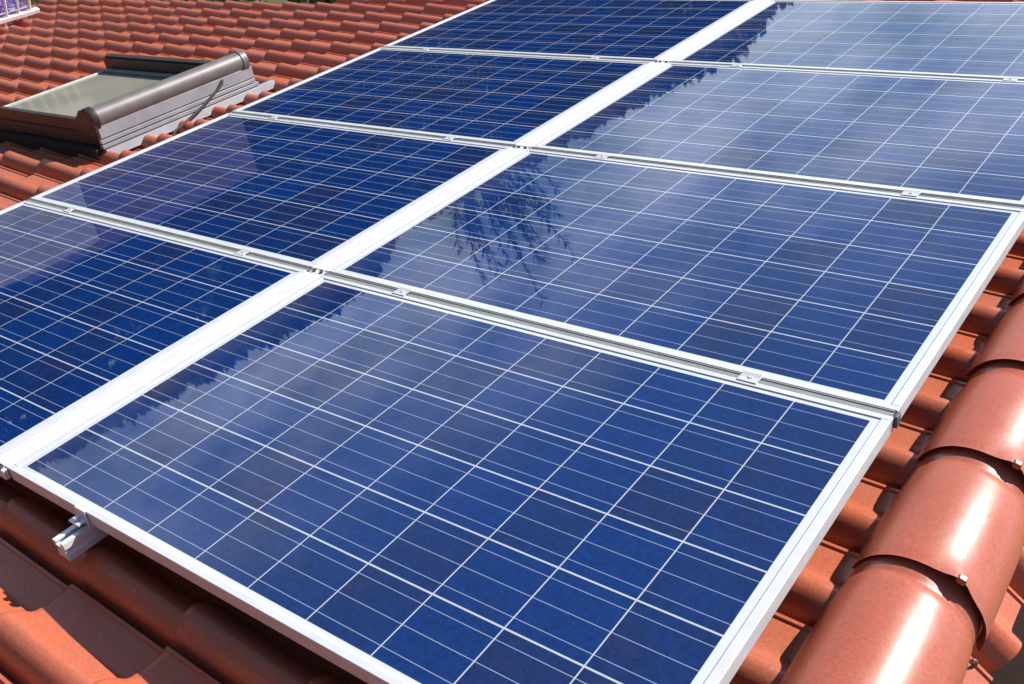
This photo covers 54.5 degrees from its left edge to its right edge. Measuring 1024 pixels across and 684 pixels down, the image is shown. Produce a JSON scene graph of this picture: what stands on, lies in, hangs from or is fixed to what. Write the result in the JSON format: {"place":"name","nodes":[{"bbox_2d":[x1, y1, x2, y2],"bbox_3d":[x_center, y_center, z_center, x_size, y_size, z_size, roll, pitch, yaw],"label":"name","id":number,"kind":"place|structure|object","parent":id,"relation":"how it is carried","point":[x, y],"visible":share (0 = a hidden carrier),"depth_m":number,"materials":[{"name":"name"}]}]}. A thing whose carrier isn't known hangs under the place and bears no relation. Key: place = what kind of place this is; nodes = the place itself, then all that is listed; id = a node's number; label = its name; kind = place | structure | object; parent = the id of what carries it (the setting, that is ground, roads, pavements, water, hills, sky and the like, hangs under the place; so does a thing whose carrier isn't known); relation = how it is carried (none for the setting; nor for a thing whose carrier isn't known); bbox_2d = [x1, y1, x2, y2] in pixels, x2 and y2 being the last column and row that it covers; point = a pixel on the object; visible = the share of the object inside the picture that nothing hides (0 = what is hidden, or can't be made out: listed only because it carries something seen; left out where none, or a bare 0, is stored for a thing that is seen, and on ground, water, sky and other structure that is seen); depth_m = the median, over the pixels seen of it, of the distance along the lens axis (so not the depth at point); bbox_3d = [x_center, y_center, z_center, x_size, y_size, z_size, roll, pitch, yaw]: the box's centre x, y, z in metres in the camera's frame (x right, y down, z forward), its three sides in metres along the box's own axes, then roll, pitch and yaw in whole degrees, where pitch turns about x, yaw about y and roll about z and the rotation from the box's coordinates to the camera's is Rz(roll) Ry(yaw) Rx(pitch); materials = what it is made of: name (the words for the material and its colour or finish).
{"place":"outdoors","nodes":[
{"label":"outdoors","id":0,"kind":"place"},
{"bbox_2d":[20,0,308,4],"bbox_3d":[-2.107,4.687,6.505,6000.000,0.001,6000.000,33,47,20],"label":"ground","id":1,"kind":"structure","parent":0,"point":[32,2],"depth_m":16.73,"materials":[{"name":"green plant"}]},
{"bbox_2d":[287,0,335,3],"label":"hedge","id":2,"kind":"object","parent":1,"relation":"on","point":[316,1],"visible":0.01,"depth_m":15.20,"materials":[{"name":"green plant"}]},
{"bbox_2d":[0,0,1023,683],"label":"house","id":3,"kind":"structure","parent":1,"relation":"on","point":[912,570],"depth_m":1.97,"materials":[{"name":"tile"}]},
{"bbox_2d":[0,0,27,26],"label":"flower box","id":4,"kind":"object","parent":3,"relation":"on","point":[11,7],"visible":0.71,"depth_m":8.34,"materials":[{"name":"purple plant"}]},
{"bbox_2d":[0,0,39,27],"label":"railing","id":5,"kind":"object","parent":3,"relation":"on","point":[19,14],"visible":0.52,"depth_m":8.27,"materials":[{"name":"white metal"}]},
{"bbox_2d":[0,50,274,160],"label":"skylight","id":6,"kind":"object","parent":3,"relation":"on","point":[120,103],"visible":0.91,"depth_m":5.04,"materials":[{"name":"glass"},{"name":"metal"}]},
{"bbox_2d":[172,79,223,135],"bbox_3d":[-1.579,-1.163,4.972,0.059,0.095,0.510,18,43,6],"label":"cable","id":7,"kind":"object","parent":6,"relation":"on","point":[199,109],"visible":0.85,"depth_m":5.00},
{"bbox_2d":[63,48,431,212],"bbox_3d":[-1.043,-0.951,4.389,0.046,0.082,4.190,15,38,35],"label":"mounting rail","id":8,"kind":"object","parent":3,"relation":"attached to","point":[70,209],"visible":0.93,"depth_m":4.35,"materials":[{"name":"metal"}]},
{"bbox_2d":[52,63,743,560],"bbox_3d":[0.308,-0.595,3.403,0.046,0.082,4.190,15,38,35],"label":"mounting rail","id":9,"kind":"object","parent":3,"relation":"attached to","point":[80,535],"visible":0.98,"depth_m":2.08,"materials":[{"name":"metal"}]},
{"bbox_2d":[8,275,892,683],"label":"solar panel","id":10,"kind":"object","parent":9,"relation":"attached to","point":[370,485],"visible":1,"depth_m":1.96,"materials":[{"name":"blue glass"}]},
{"bbox_2d":[329,149,1023,417],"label":"solar panel","id":11,"kind":"object","parent":9,"relation":"attached to","point":[866,296],"visible":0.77,"depth_m":2.62,"materials":[{"name":"blue glass"}]},
{"bbox_2d":[532,63,1023,205],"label":"solar panel","id":12,"kind":"object","parent":9,"relation":"attached to","point":[963,138],"visible":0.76,"depth_m":3.36,"materials":[{"name":"blue glass"}]},
{"bbox_2d":[234,56,601,255],"bbox_3d":[-0.237,-0.739,3.801,0.046,0.082,4.190,15,38,35],"label":"mounting rail","id":13,"kind":"object","parent":3,"relation":"attached to","point":[242,252],"visible":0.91,"depth_m":3.15,"materials":[{"name":"metal"}]},
{"bbox_2d":[0,201,306,455],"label":"solar panel","id":14,"kind":"object","parent":13,"relation":"attached to","point":[91,308],"visible":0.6,"depth_m":2.94,"materials":[{"name":"blue glass"}]},
{"bbox_2d":[25,199,313,271],"bbox_3d":[-1.249,-0.375,3.435,1.659,0.032,0.022,15,38,35],"label":"gap channel","id":15,"kind":"object","parent":13,"relation":"attached to","point":[307,269],"visible":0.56,"depth_m":3.35,"materials":[{"name":"metal"}]},
{"bbox_2d":[0,272,321,479],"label":"cover strip","id":16,"kind":"object","parent":15,"relation":"attached to","point":[14,455],"visible":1,"depth_m":2.54,"materials":[{"name":"metal"}]},
{"bbox_2d":[310,148,525,274],"bbox_3d":[-0.273,-0.440,3.261,0.066,0.032,1.020,15,38,35],"label":"cover strip","id":17,"kind":"object","parent":15,"relation":"on","point":[332,262],"visible":0.69,"depth_m":3.20,"materials":[{"name":"metal"}]},
{"bbox_2d":[30,113,511,267],"bbox_3d":[-0.946,-0.622,3.765,1.650,0.036,1.000,15,38,35],"label":"solar panel","id":18,"kind":"object","parent":13,"relation":"attached to","point":[312,195],"visible":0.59,"depth_m":3.65,"materials":[{"name":"blue glass"}]},
{"bbox_2d":[229,112,516,147],"bbox_3d":[-0.639,-0.869,4.092,1.659,0.032,0.022,15,38,35],"label":"gap channel","id":19,"kind":"object","parent":13,"relation":"attached to","point":[439,137],"visible":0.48,"depth_m":4.01,"materials":[{"name":"metal"}]},
{"bbox_2d":[516,62,667,149],"bbox_3d":[0.337,-0.934,3.918,0.066,0.032,1.020,15,38,35],"label":"cover strip","id":20,"kind":"object","parent":19,"relation":"on","point":[530,142],"visible":0.67,"depth_m":3.87,"materials":[{"name":"metal"}]},
{"bbox_2d":[232,48,654,145],"bbox_3d":[-0.336,-1.116,4.422,1.650,0.036,1.000,15,38,35],"label":"solar panel","id":21,"kind":"object","parent":13,"relation":"attached to","point":[511,99],"visible":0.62,"depth_m":4.33,"materials":[{"name":"blue glass"}]},
{"bbox_2d":[380,47,658,62],"bbox_3d":[-0.029,-1.363,4.749,1.659,0.032,0.022,15,38,35],"label":"gap channel","id":22,"kind":"object","parent":13,"relation":"attached to","point":[522,54],"visible":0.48,"depth_m":4.69,"materials":[{"name":"metal"}]},
{"bbox_2d":[658,0,770,62],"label":"cover strip","id":23,"kind":"object","parent":22,"relation":"on","point":[697,41],"visible":0.65,"depth_m":4.53,"materials":[{"name":"metal"}]},
{"bbox_2d":[383,0,757,60],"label":"solar panel","id":24,"kind":"object","parent":13,"relation":"attached to","point":[655,30],"visible":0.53,"depth_m":4.98,"materials":[{"name":"blue glass"}]},
{"bbox_2d":[737,77,1018,383],"bbox_3d":[1.121,-0.381,2.809,0.046,0.082,4.190,15,38,35],"label":"mounting rail","id":25,"kind":"object","parent":3,"relation":"attached to","point":[749,377],"visible":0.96,"depth_m":2.15,"materials":[{"name":"metal"}]},
{"bbox_2d":[323,272,900,428],"bbox_3d":[0.110,-0.017,2.443,1.659,0.031,0.022,15,38,35],"label":"gap channel","id":26,"kind":"object","parent":25,"relation":"on","point":[848,402],"visible":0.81,"depth_m":2.30,"materials":[{"name":"metal"}]},
{"bbox_2d":[529,147,1023,208],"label":"gap channel","id":27,"kind":"object","parent":25,"relation":"on","point":[845,186],"visible":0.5,"depth_m":2.98,"materials":[{"name":"metal"}]},
{"bbox_2d":[669,61,1023,80],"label":"gap channel","id":28,"kind":"object","parent":25,"relation":"on","point":[848,71],"visible":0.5,"depth_m":3.79,"materials":[{"name":"metal"}]},
{"bbox_2d":[673,0,1023,78],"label":"solar panel","id":29,"kind":"object","parent":25,"relation":"on","point":[976,39],"visible":0.76,"depth_m":4.13,"materials":[{"name":"blue glass"}]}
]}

